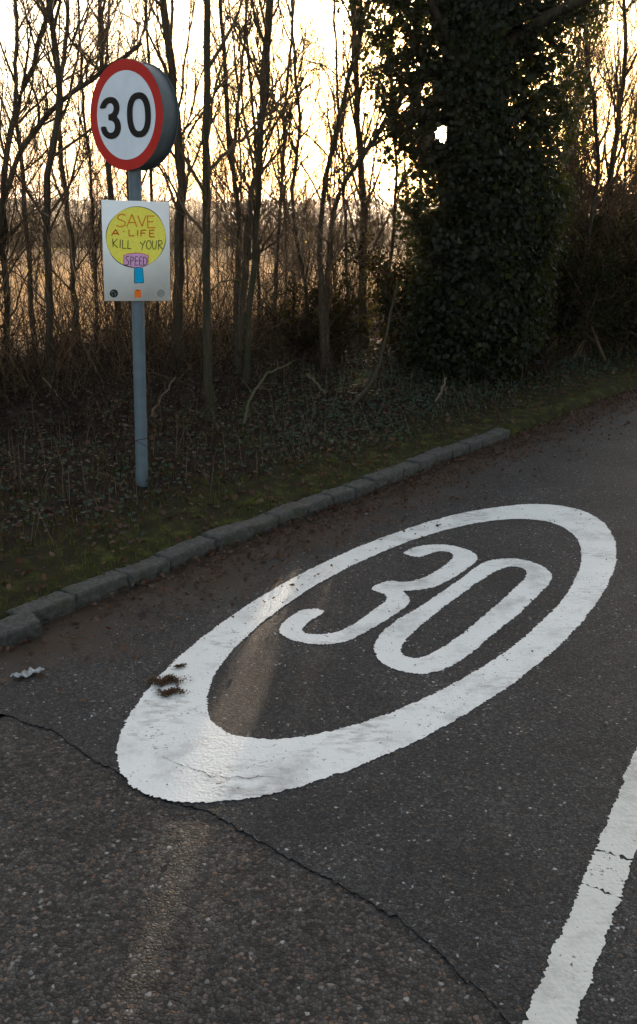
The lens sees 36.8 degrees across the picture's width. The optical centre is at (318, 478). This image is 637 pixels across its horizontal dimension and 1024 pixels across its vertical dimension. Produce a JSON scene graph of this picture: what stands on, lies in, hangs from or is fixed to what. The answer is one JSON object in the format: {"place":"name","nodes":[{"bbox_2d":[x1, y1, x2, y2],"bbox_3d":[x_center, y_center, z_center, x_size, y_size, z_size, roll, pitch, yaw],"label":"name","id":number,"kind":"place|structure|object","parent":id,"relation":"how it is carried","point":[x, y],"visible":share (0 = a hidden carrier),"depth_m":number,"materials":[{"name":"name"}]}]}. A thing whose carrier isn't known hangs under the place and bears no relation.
{"place":"outdoors","nodes":[
{"label":"outdoors","id":0,"kind":"place"},
{"bbox_2d":[0,715,510,1023],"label":"road","id":1,"kind":"structure","parent":0,"point":[137,894],"depth_m":2.44,"materials":[{"name":"asphalt"}]},
{"bbox_2d":[24,721,503,1015],"bbox_3d":[-0.791,0.977,3.009,3.802,0.001,0.444,10,19,33],"label":"road joint","id":2,"kind":"object","parent":1,"relation":"on","point":[312,870],"visible":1,"depth_m":2.56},
{"bbox_2d":[0,390,636,1023],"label":"road newer surface","id":3,"kind":"object","parent":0,"point":[478,882],"visible":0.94,"depth_m":3.56,"materials":[{"name":"asphalt"}]},
{"bbox_2d":[10,667,44,677],"bbox_3d":[-1.139,0.757,3.753,0.128,0.018,0.050,-14,21,-42],"label":"crumpled paper","id":4,"kind":"object","parent":3,"relation":"on","point":[29,672],"visible":1,"depth_m":3.75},
{"bbox_2d":[0,317,636,831],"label":"fallen leaves","id":5,"kind":"object","parent":3,"relation":"on","point":[364,499],"depth_m":6.49,"materials":[{"name":"plant"}]},
{"bbox_2d":[21,457,634,998],"bbox_3d":[0.300,0.503,4.689,3.797,0.021,5.169,0,15,0],"label":"loose grit","id":6,"kind":"object","parent":3,"relation":"on","point":[375,667],"visible":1,"depth_m":3.80,"materials":[{"name":"gravel"}]},
{"bbox_2d":[115,504,616,802],"bbox_3d":[0.490,0.575,4.453,1.383,0.002,3.682,10,18,32],"label":"speed limit roundel","id":7,"kind":"object","parent":3,"relation":"on","point":[163,742],"visible":1,"depth_m":3.82,"materials":[{"name":"white paint"}]},
{"bbox_2d":[137,672,192,686],"bbox_3d":[-0.594,0.776,3.700,0.217,0.017,0.120,-2,16,-8],"label":"leaf clump","id":8,"kind":"object","parent":7,"relation":"on","point":[170,678],"visible":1,"depth_m":3.69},
{"bbox_2d":[151,684,189,697],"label":"leaf clump","id":9,"kind":"object","parent":7,"relation":"on","point":[172,690],"visible":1,"depth_m":3.61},
{"bbox_2d":[523,751,636,1023],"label":"line","id":10,"kind":"object","parent":3,"relation":"on","point":[559,994],"visible":1,"depth_m":2.45,"materials":[{"name":"white paint"}]},
{"bbox_2d":[0,215,636,619],"bbox_3d":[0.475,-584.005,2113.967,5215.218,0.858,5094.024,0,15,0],"label":"ground","id":11,"kind":"structure","parent":0,"point":[292,491],"depth_m":6.55,"materials":[{"name":"plant"}]},
{"bbox_2d":[0,609,41,647],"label":"kerb stone","id":12,"kind":"object","parent":11,"relation":"on","point":[17,628],"visible":0.65,"depth_m":4.06,"materials":[{"name":"stone"}]},
{"bbox_2d":[0,67,42,265],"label":"bare sapling","id":13,"kind":"object","parent":11,"relation":"on","point":[19,185],"visible":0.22,"depth_m":15.35,"materials":[{"name":"brown plant"}]},
{"bbox_2d":[0,24,51,200],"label":"bare sapling","id":14,"kind":"object","parent":11,"relation":"on","point":[10,112],"visible":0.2,"depth_m":10.24,"materials":[{"name":"brown plant"}]},
{"bbox_2d":[0,0,81,359],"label":"bare tree","id":15,"kind":"object","parent":11,"relation":"on","point":[14,95],"visible":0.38,"depth_m":9.38,"materials":[{"name":"brown plant"}]},
{"bbox_2d":[6,591,75,623],"bbox_3d":[-1.238,0.634,4.298,0.132,0.181,0.306,11,20,33],"label":"kerb stone","id":16,"kind":"object","parent":11,"relation":"on","point":[53,605],"visible":0.41,"depth_m":4.27,"materials":[{"name":"stone"}]},
{"bbox_2d":[8,47,74,302],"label":"bare sapling","id":17,"kind":"object","parent":11,"relation":"on","point":[37,195],"visible":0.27,"depth_m":15.88,"materials":[{"name":"brown plant"}]},
{"bbox_2d":[0,0,108,379],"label":"bare tree","id":18,"kind":"object","parent":11,"relation":"on","point":[23,86],"visible":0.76,"depth_m":7.78,"materials":[{"name":"brown plant"}]},
{"bbox_2d":[0,0,128,353],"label":"bare tree","id":19,"kind":"object","parent":11,"relation":"on","point":[73,248],"visible":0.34,"depth_m":9.93,"materials":[{"name":"brown plant"}]},
{"bbox_2d":[49,9,114,318],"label":"bare sapling","id":20,"kind":"object","parent":11,"relation":"on","point":[85,251],"visible":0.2,"depth_m":12.87,"materials":[{"name":"brown plant"}]},
{"bbox_2d":[0,0,175,329],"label":"bare tree","id":21,"kind":"object","parent":11,"relation":"on","point":[41,122],"visible":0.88,"depth_m":7.52,"materials":[{"name":"brown plant"}]},
{"bbox_2d":[60,570,128,608],"bbox_3d":[-1.056,0.566,4.541,0.130,0.183,0.323,11,20,35],"label":"kerb stone","id":22,"kind":"object","parent":11,"relation":"on","point":[95,589],"visible":0.42,"depth_m":4.49,"materials":[{"name":"stone"}]},
{"bbox_2d":[3,0,194,340],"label":"bare tree","id":23,"kind":"object","parent":11,"relation":"on","point":[91,181],"visible":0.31,"depth_m":10.28,"materials":[{"name":"brown plant"}]},
{"bbox_2d":[0,0,203,392],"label":"bare tree","id":24,"kind":"object","parent":11,"relation":"on","point":[46,213],"visible":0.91,"depth_m":7.48,"materials":[{"name":"brown plant"}]},
{"bbox_2d":[70,0,145,212],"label":"bare sapling","id":25,"kind":"object","parent":11,"relation":"on","point":[123,6],"visible":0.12,"depth_m":14.43,"materials":[{"name":"brown plant"}]},
{"bbox_2d":[17,0,202,349],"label":"bare tree","id":26,"kind":"object","parent":11,"relation":"on","point":[108,169],"visible":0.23,"depth_m":9.81,"materials":[{"name":"brown plant"}]},
{"bbox_2d":[63,0,203,311],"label":"bare sapling","id":27,"kind":"object","parent":11,"relation":"on","point":[131,5],"visible":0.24,"depth_m":12.46,"materials":[{"name":"brown plant"}]},
{"bbox_2d":[90,59,178,486],"bbox_3d":[-1.035,-1.039,5.629,0.581,2.632,0.144,11,19,35],"label":"speed limit sign","id":28,"kind":"object","parent":11,"relation":"on","point":[134,113],"visible":0.97,"depth_m":5.33,"materials":[{"name":"metal"}]},
{"bbox_2d":[101,200,169,300],"bbox_3d":[-1.059,-1.317,5.544,0.397,0.570,0.096,-5,16,-18],"label":"handmade sign board","id":29,"kind":"object","parent":28,"relation":"attached to","point":[136,248],"visible":1,"depth_m":5.50,"materials":[{"name":"white plastic"}]},
{"bbox_2d":[67,0,216,329],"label":"bare tree","id":30,"kind":"object","parent":11,"relation":"on","point":[151,181],"visible":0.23,"depth_m":11.01,"materials":[{"name":"brown plant"}]},
{"bbox_2d":[114,555,169,587],"bbox_3d":[-0.877,0.508,4.777,0.131,0.179,0.287,11,18,36],"label":"kerb stone","id":31,"kind":"object","parent":11,"relation":"on","point":[147,568],"visible":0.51,"depth_m":4.73,"materials":[{"name":"stone"}]},
{"bbox_2d":[155,536,215,570],"bbox_3d":[-0.698,0.433,5.027,0.129,0.183,0.357,12,19,33],"label":"kerb stone","id":32,"kind":"object","parent":11,"relation":"on","point":[179,554],"visible":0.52,"depth_m":4.98,"materials":[{"name":"stone"}]},
{"bbox_2d":[153,0,220,307],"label":"bare sapling","id":33,"kind":"object","parent":11,"relation":"on","point":[185,90],"visible":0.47,"depth_m":14.21,"materials":[{"name":"brown plant"}]},
{"bbox_2d":[137,0,274,371],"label":"bare tree","id":34,"kind":"object","parent":11,"relation":"on","point":[166,25],"visible":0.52,"depth_m":8.67,"materials":[{"name":"brown plant"}]},
{"bbox_2d":[171,54,245,305],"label":"bare sapling","id":35,"kind":"object","parent":11,"relation":"on","point":[211,188],"visible":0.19,"depth_m":14.02,"materials":[{"name":"brown plant"}]},
{"bbox_2d":[112,0,314,421],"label":"bare tree","id":36,"kind":"object","parent":11,"relation":"on","point":[207,172],"visible":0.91,"depth_m":6.83,"materials":[{"name":"brown plant"}]},
{"bbox_2d":[201,521,252,550],"bbox_3d":[-0.501,0.354,5.278,0.132,0.184,0.304,14,21,37],"label":"kerb stone","id":37,"kind":"object","parent":11,"relation":"on","point":[231,533],"visible":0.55,"depth_m":5.23,"materials":[{"name":"stone"}]},
{"bbox_2d":[186,24,269,305],"bbox_3d":[-1.529,-4.540,14.083,1.272,4.290,1.236,-13,20,-40],"label":"bare sapling","id":38,"kind":"object","parent":11,"relation":"on","point":[218,126],"visible":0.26,"depth_m":14.33,"materials":[{"name":"brown plant"}]},
{"bbox_2d":[191,0,275,287],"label":"bare sapling","id":39,"kind":"object","parent":11,"relation":"on","point":[219,119],"visible":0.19,"depth_m":11.29,"materials":[{"name":"brown plant"}]},
{"bbox_2d":[180,0,291,360],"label":"bare tree","id":40,"kind":"object","parent":11,"relation":"on","point":[237,283],"visible":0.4,"depth_m":9.19,"materials":[{"name":"brown plant"}]},
{"bbox_2d":[187,0,296,306],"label":"bare sapling","id":41,"kind":"object","parent":11,"relation":"on","point":[222,165],"visible":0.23,"depth_m":10.64,"materials":[{"name":"brown plant"}]},
{"bbox_2d":[176,0,332,336],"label":"bare tree","id":42,"kind":"object","parent":11,"relation":"on","point":[259,286],"visible":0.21,"depth_m":10.18,"materials":[{"name":"brown plant"}]},
{"bbox_2d":[242,513,277,534],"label":"kerb stone","id":43,"kind":"object","parent":11,"relation":"on","point":[261,522],"visible":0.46,"depth_m":5.44,"materials":[{"name":"stone"}]},
{"bbox_2d":[239,359,297,431],"bbox_3d":[-0.416,-0.654,7.456,0.325,0.436,0.944,10,18,33],"label":"fallen branch","id":44,"kind":"object","parent":11,"relation":"on","point":[252,395],"visible":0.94,"depth_m":7.29,"materials":[{"name":"brown wood"}]},
{"bbox_2d":[211,0,340,385],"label":"bare tree","id":45,"kind":"object","parent":11,"relation":"on","point":[258,171],"visible":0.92,"depth_m":7.94,"materials":[{"name":"brown plant"}]},
{"bbox_2d":[242,0,325,320],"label":"bare sapling","id":46,"kind":"object","parent":11,"relation":"on","point":[299,271],"visible":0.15,"depth_m":11.94,"materials":[{"name":"brown plant"}]},
{"bbox_2d":[265,502,307,527],"bbox_3d":[-0.191,0.254,5.654,0.128,0.181,0.262,13,21,38],"label":"kerb stone","id":47,"kind":"object","parent":11,"relation":"on","point":[289,511],"visible":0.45,"depth_m":5.62,"materials":[{"name":"stone"}]},
{"bbox_2d":[199,0,391,374],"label":"bare tree","id":48,"kind":"object","parent":11,"relation":"on","point":[247,234],"visible":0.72,"depth_m":8.44,"materials":[{"name":"brown plant"}]},
{"bbox_2d":[211,269,274,305],"bbox_3d":[-0.681,-1.705,8.537,0.620,0.348,0.114,-4,16,-14],"label":"fallen branch","id":49,"kind":"object","parent":48,"relation":"on","point":[220,282],"visible":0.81,"depth_m":8.53,"materials":[{"name":"brown wood"}]},
{"bbox_2d":[217,0,383,338],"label":"bare tree","id":50,"kind":"object","parent":11,"relation":"on","point":[295,232],"visible":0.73,"depth_m":9.11,"materials":[{"name":"brown plant"}]},
{"bbox_2d":[6,195,601,218],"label":"woodland","id":51,"kind":"object","parent":11,"relation":"on","point":[80,205],"visible":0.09,"depth_m":255.04,"materials":[{"name":"plant"}]},
{"bbox_2d":[233,0,377,355],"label":"bare tree","id":52,"kind":"object","parent":11,"relation":"on","point":[277,246],"visible":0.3,"depth_m":9.99,"materials":[{"name":"brown plant"}]},
{"bbox_2d":[246,264,372,365],"bbox_3d":[-0.105,-1.640,9.913,1.307,1.133,1.008,0,15,0],"label":"bare shrub","id":53,"kind":"object","parent":11,"relation":"on","point":[340,331],"visible":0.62,"depth_m":9.80,"materials":[{"name":"brown plant"}]},
{"bbox_2d":[0,242,623,339],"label":"field stubble","id":54,"kind":"object","parent":11,"relation":"on","point":[76,288],"visible":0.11,"depth_m":19.66,"materials":[{"name":"plant"}]},
{"bbox_2d":[0,330,623,558],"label":"dry grass stalks","id":55,"kind":"object","parent":11,"relation":"on","point":[206,439],"visible":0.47,"depth_m":7.00,"materials":[{"name":"plant"}]},
{"bbox_2d":[0,201,626,248],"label":"hedge","id":56,"kind":"object","parent":11,"relation":"on","point":[64,241],"visible":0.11,"depth_m":45.35,"materials":[{"name":"plant"}]},
{"bbox_2d":[222,0,407,368],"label":"bare tree","id":57,"kind":"object","parent":11,"relation":"on","point":[344,104],"visible":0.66,"depth_m":9.16,"materials":[{"name":"brown plant"}]},
{"bbox_2d":[297,494,332,516],"bbox_3d":[-0.036,0.207,5.848,0.127,0.180,0.248,12,20,37],"label":"kerb stone","id":58,"kind":"object","parent":11,"relation":"on","point":[314,502],"visible":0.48,"depth_m":5.81,"materials":[{"name":"stone"}]},
{"bbox_2d":[0,102,630,405],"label":"thicket stems","id":59,"kind":"object","parent":11,"relation":"on","point":[72,325],"visible":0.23,"depth_m":9.61,"materials":[{"name":"plant"}]},
{"bbox_2d":[0,234,634,516],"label":"bramble undergrowth","id":60,"kind":"object","parent":11,"relation":"on","point":[128,385],"visible":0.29,"depth_m":8.06,"materials":[{"name":"plant"}]},
{"bbox_2d":[0,325,636,549],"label":"ground ivy","id":61,"kind":"object","parent":11,"relation":"on","point":[429,398],"visible":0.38,"depth_m":7.92,"materials":[{"name":"green plant"}]},
{"bbox_2d":[0,296,636,481],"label":"bramble leaves","id":62,"kind":"object","parent":11,"relation":"on","point":[129,408],"visible":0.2,"depth_m":8.05,"materials":[{"name":"green plant"}]},
{"bbox_2d":[242,190,399,277],"bbox_3d":[-0.048,-5.941,23.312,3.912,2.148,2.355,-12,19,-37],"label":"bare shrub","id":63,"kind":"object","parent":11,"relation":"on","point":[292,236],"visible":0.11,"depth_m":22.91,"materials":[{"name":"brown plant"}]},
{"bbox_2d":[287,2,375,281],"bbox_3d":[0.181,-5.462,15.255,1.580,5.390,1.652,-2,16,-7],"label":"bare sapling","id":64,"kind":"object","parent":11,"relation":"on","point":[329,142],"visible":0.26,"depth_m":15.23,"materials":[{"name":"brown plant"}]},
{"bbox_2d":[319,486,354,505],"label":"kerb stone","id":65,"kind":"object","parent":11,"relation":"on","point":[341,494],"visible":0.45,"depth_m":5.98,"materials":[{"name":"stone"}]},
{"bbox_2d":[295,3,383,325],"bbox_3d":[0.223,-3.664,11.247,1.198,4.025,0.843,7,17,23],"label":"bare sapling","id":66,"kind":"object","parent":11,"relation":"on","point":[333,273],"visible":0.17,"depth_m":11.28,"materials":[{"name":"brown plant"}]},
{"bbox_2d":[265,0,414,354],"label":"bare tree","id":67,"kind":"object","parent":11,"relation":"on","point":[343,199],"visible":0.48,"depth_m":9.69,"materials":[{"name":"brown plant"}]},
{"bbox_2d":[251,17,442,367],"bbox_3d":[0.318,-2.807,9.211,2.000,3.592,1.160,-4,16,-14],"label":"bare tree","id":68,"kind":"object","parent":11,"relation":"on","point":[332,216],"visible":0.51,"depth_m":9.16,"materials":[{"name":"brown plant"}]},
{"bbox_2d":[342,478,375,498],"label":"kerb stone","id":69,"kind":"object","parent":11,"relation":"on","point":[361,486],"visible":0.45,"depth_m":6.15,"materials":[{"name":"stone"}]},
{"bbox_2d":[297,0,430,345],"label":"bare tree","id":70,"kind":"object","parent":11,"relation":"on","point":[355,113],"visible":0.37,"depth_m":10.22,"materials":[{"name":"brown plant"}]},
{"bbox_2d":[339,15,414,305],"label":"bare sapling","id":71,"kind":"object","parent":11,"relation":"on","point":[377,213],"visible":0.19,"depth_m":14.70,"materials":[{"name":"brown plant"}]},
{"bbox_2d":[334,229,422,366],"bbox_3d":[1.081,-1.927,10.112,1.656,1.558,1.465,-12,20,-37],"label":"evergreen shrub","id":72,"kind":"object","parent":11,"relation":"on","point":[388,278],"visible":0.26,"depth_m":9.95,"materials":[{"name":"green plant"}]},
{"bbox_2d":[361,467,402,490],"bbox_3d":[0.429,0.038,6.411,0.127,0.184,0.347,11,18,35],"label":"kerb stone","id":73,"kind":"object","parent":11,"relation":"on","point":[382,478],"visible":0.56,"depth_m":6.35,"materials":[{"name":"stone"}]},
{"bbox_2d":[350,277,413,406],"bbox_3d":[0.449,-1.174,8.326,0.410,1.135,1.072,12,19,36],"label":"fallen branch","id":74,"kind":"object","parent":11,"relation":"on","point":[361,394],"visible":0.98,"depth_m":8.44,"materials":[{"name":"wood"}]},
{"bbox_2d":[324,3,446,341],"bbox_3d":[0.901,-3.517,10.837,1.574,3.997,1.404,-12,20,-37],"label":"bare tree","id":75,"kind":"object","parent":11,"relation":"on","point":[394,200],"visible":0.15,"depth_m":10.75,"materials":[{"name":"brown plant"}]},
{"bbox_2d":[345,22,440,300],"bbox_3d":[1.025,-4.299,10.451,1.424,5.723,1.493,-5,16,-16],"label":"bare sapling","id":76,"kind":"object","parent":11,"relation":"on","point":[402,169],"visible":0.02,"depth_m":10.80,"materials":[{"name":"brown plant"}]},
{"bbox_2d":[376,14,422,261],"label":"bare sapling","id":77,"kind":"object","parent":11,"relation":"on","point":[402,157],"visible":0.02,"depth_m":15.97,"materials":[{"name":"brown plant"}]},
{"bbox_2d":[390,461,418,479],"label":"kerb stone","id":78,"kind":"object","parent":11,"relation":"on","point":[410,469],"visible":0.44,"depth_m":6.59,"materials":[{"name":"stone"}]},
{"bbox_2d":[405,454,435,472],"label":"kerb stone","id":79,"kind":"object","parent":11,"relation":"on","point":[424,461],"visible":0.41,"depth_m":6.75,"materials":[{"name":"stone"}]},
{"bbox_2d":[423,446,451,465],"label":"kerb stone","id":80,"kind":"object","parent":11,"relation":"on","point":[440,453],"visible":0.38,"depth_m":6.96,"materials":[{"name":"stone"}]},
{"bbox_2d":[442,442,468,459],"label":"kerb stone","id":81,"kind":"object","parent":11,"relation":"on","point":[457,449],"visible":0.37,"depth_m":7.13,"materials":[{"name":"stone"}]},
{"bbox_2d":[458,438,482,452],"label":"kerb stone","id":82,"kind":"object","parent":11,"relation":"on","point":[474,443],"visible":0.41,"depth_m":7.28,"materials":[{"name":"stone"}]},
{"bbox_2d":[470,433,496,448],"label":"kerb stone","id":83,"kind":"object","parent":11,"relation":"on","point":[488,439],"visible":0.43,"depth_m":7.44,"materials":[{"name":"stone"}]},
{"bbox_2d":[332,0,635,387],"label":"ivy covered tree","id":84,"kind":"object","parent":11,"relation":"on","point":[486,230],"visible":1,"depth_m":8.78,"materials":[{"name":"green plant"}]},
{"bbox_2d":[485,427,509,443],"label":"kerb stone","id":85,"kind":"object","parent":11,"relation":"on","point":[501,434],"visible":0.42,"depth_m":7.60,"materials":[{"name":"stone"}]},
{"bbox_2d":[504,275,599,379],"bbox_3d":[1.917,-1.599,9.873,1.686,1.185,1.145,-4,16,-13],"label":"bare shrub","id":86,"kind":"object","parent":11,"relation":"on","point":[564,346],"visible":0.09,"depth_m":9.72,"materials":[{"name":"brown plant"}]},
{"bbox_2d":[509,37,619,250],"bbox_3d":[2.610,-4.250,10.991,1.568,5.474,1.597,10,18,32],"label":"bare sapling","id":87,"kind":"object","parent":11,"relation":"on","point":[587,142],"visible":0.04,"depth_m":11.11,"materials":[{"name":"brown plant"}]},
{"bbox_2d":[545,16,606,165],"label":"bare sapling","id":88,"kind":"object","parent":11,"relation":"on","point":[579,75],"visible":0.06,"depth_m":11.95,"materials":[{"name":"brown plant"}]},
{"bbox_2d":[541,1,611,262],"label":"bare sapling","id":89,"kind":"object","parent":11,"relation":"on","point":[566,167],"visible":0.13,"depth_m":11.29,"materials":[{"name":"brown plant"}]},
{"bbox_2d":[531,9,628,314],"bbox_3d":[3.670,-4.924,13.205,1.445,5.511,1.264,3,17,23],"label":"bare sapling","id":90,"kind":"object","parent":11,"relation":"on","point":[590,136],"visible":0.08,"depth_m":13.09,"materials":[{"name":"brown plant"}]},
{"bbox_2d":[524,1,636,213],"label":"bare sapling","id":91,"kind":"object","parent":11,"relation":"on","point":[596,81],"visible":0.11,"depth_m":11.44,"materials":[{"name":"brown plant"}]},
{"bbox_2d":[536,0,636,348],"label":"bare tree","id":92,"kind":"object","parent":11,"relation":"on","point":[598,161],"visible":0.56,"depth_m":10.56,"materials":[{"name":"brown plant"}]},
{"bbox_2d":[551,41,621,237],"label":"bare tree","id":93,"kind":"object","parent":11,"relation":"on","point":[579,96],"visible":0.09,"depth_m":12.23,"materials":[{"name":"brown plant"}]},
{"bbox_2d":[540,211,636,359],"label":"evergreen shrub","id":94,"kind":"object","parent":11,"relation":"on","point":[577,307],"visible":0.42,"depth_m":10.89,"materials":[{"name":"green plant"}]},
{"bbox_2d":[540,161,636,318],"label":"evergreen shrub","id":95,"kind":"object","parent":11,"relation":"on","point":[601,220],"visible":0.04,"depth_m":12.88,"materials":[{"name":"green plant"}]},
{"bbox_2d":[562,19,616,269],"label":"bare sapling","id":96,"kind":"object","parent":11,"relation":"on","point":[582,183],"visible":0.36,"depth_m":11.28,"materials":[{"name":"brown plant"}]},
{"bbox_2d":[543,192,636,352],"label":"evergreen shrub","id":97,"kind":"object","parent":11,"relation":"on","point":[624,340],"visible":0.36,"depth_m":11.29,"materials":[{"name":"green plant"}]},
{"bbox_2d":[557,20,635,223],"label":"bare sapling","id":98,"kind":"object","parent":11,"relation":"on","point":[592,121],"visible":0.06,"depth_m":13.92,"materials":[{"name":"brown plant"}]},
{"bbox_2d":[558,0,636,344],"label":"bare tree","id":99,"kind":"object","parent":11,"relation":"on","point":[614,154],"visible":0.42,"depth_m":11.52,"materials":[{"name":"brown plant"}]},
{"bbox_2d":[565,0,636,305],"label":"bare sapling","id":100,"kind":"object","parent":11,"relation":"on","point":[623,144],"visible":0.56,"depth_m":11.16,"materials":[{"name":"brown plant"}]},
{"bbox_2d":[575,36,628,239],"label":"bare sapling","id":101,"kind":"object","parent":11,"relation":"on","point":[602,118],"visible":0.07,"depth_m":13.78,"materials":[{"name":"brown plant"}]},
{"bbox_2d":[583,11,636,296],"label":"bare sapling","id":102,"kind":"object","parent":11,"relation":"on","point":[624,260],"visible":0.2,"depth_m":11.73,"materials":[{"name":"brown plant"}]},
{"bbox_2d":[589,0,636,351],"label":"bare sapling","id":103,"kind":"object","parent":11,"relation":"on","point":[628,22],"visible":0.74,"depth_m":11.02,"materials":[{"name":"brown plant"}]},
{"bbox_2d":[597,1,636,225],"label":"bare sapling","id":104,"kind":"object","parent":11,"relation":"on","point":[618,33],"visible":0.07,"depth_m":16.05,"materials":[{"name":"brown plant"}]},
{"bbox_2d":[607,0,636,350],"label":"bare sapling","id":105,"kind":"object","parent":11,"relation":"on","point":[627,99],"visible":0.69,"depth_m":11.24,"materials":[{"name":"brown plant"}]},
{"bbox_2d":[0,0,636,213],"label":"sky","id":106,"kind":"structure","parent":0,"point":[179,12],"materials":[{"name":"white"}]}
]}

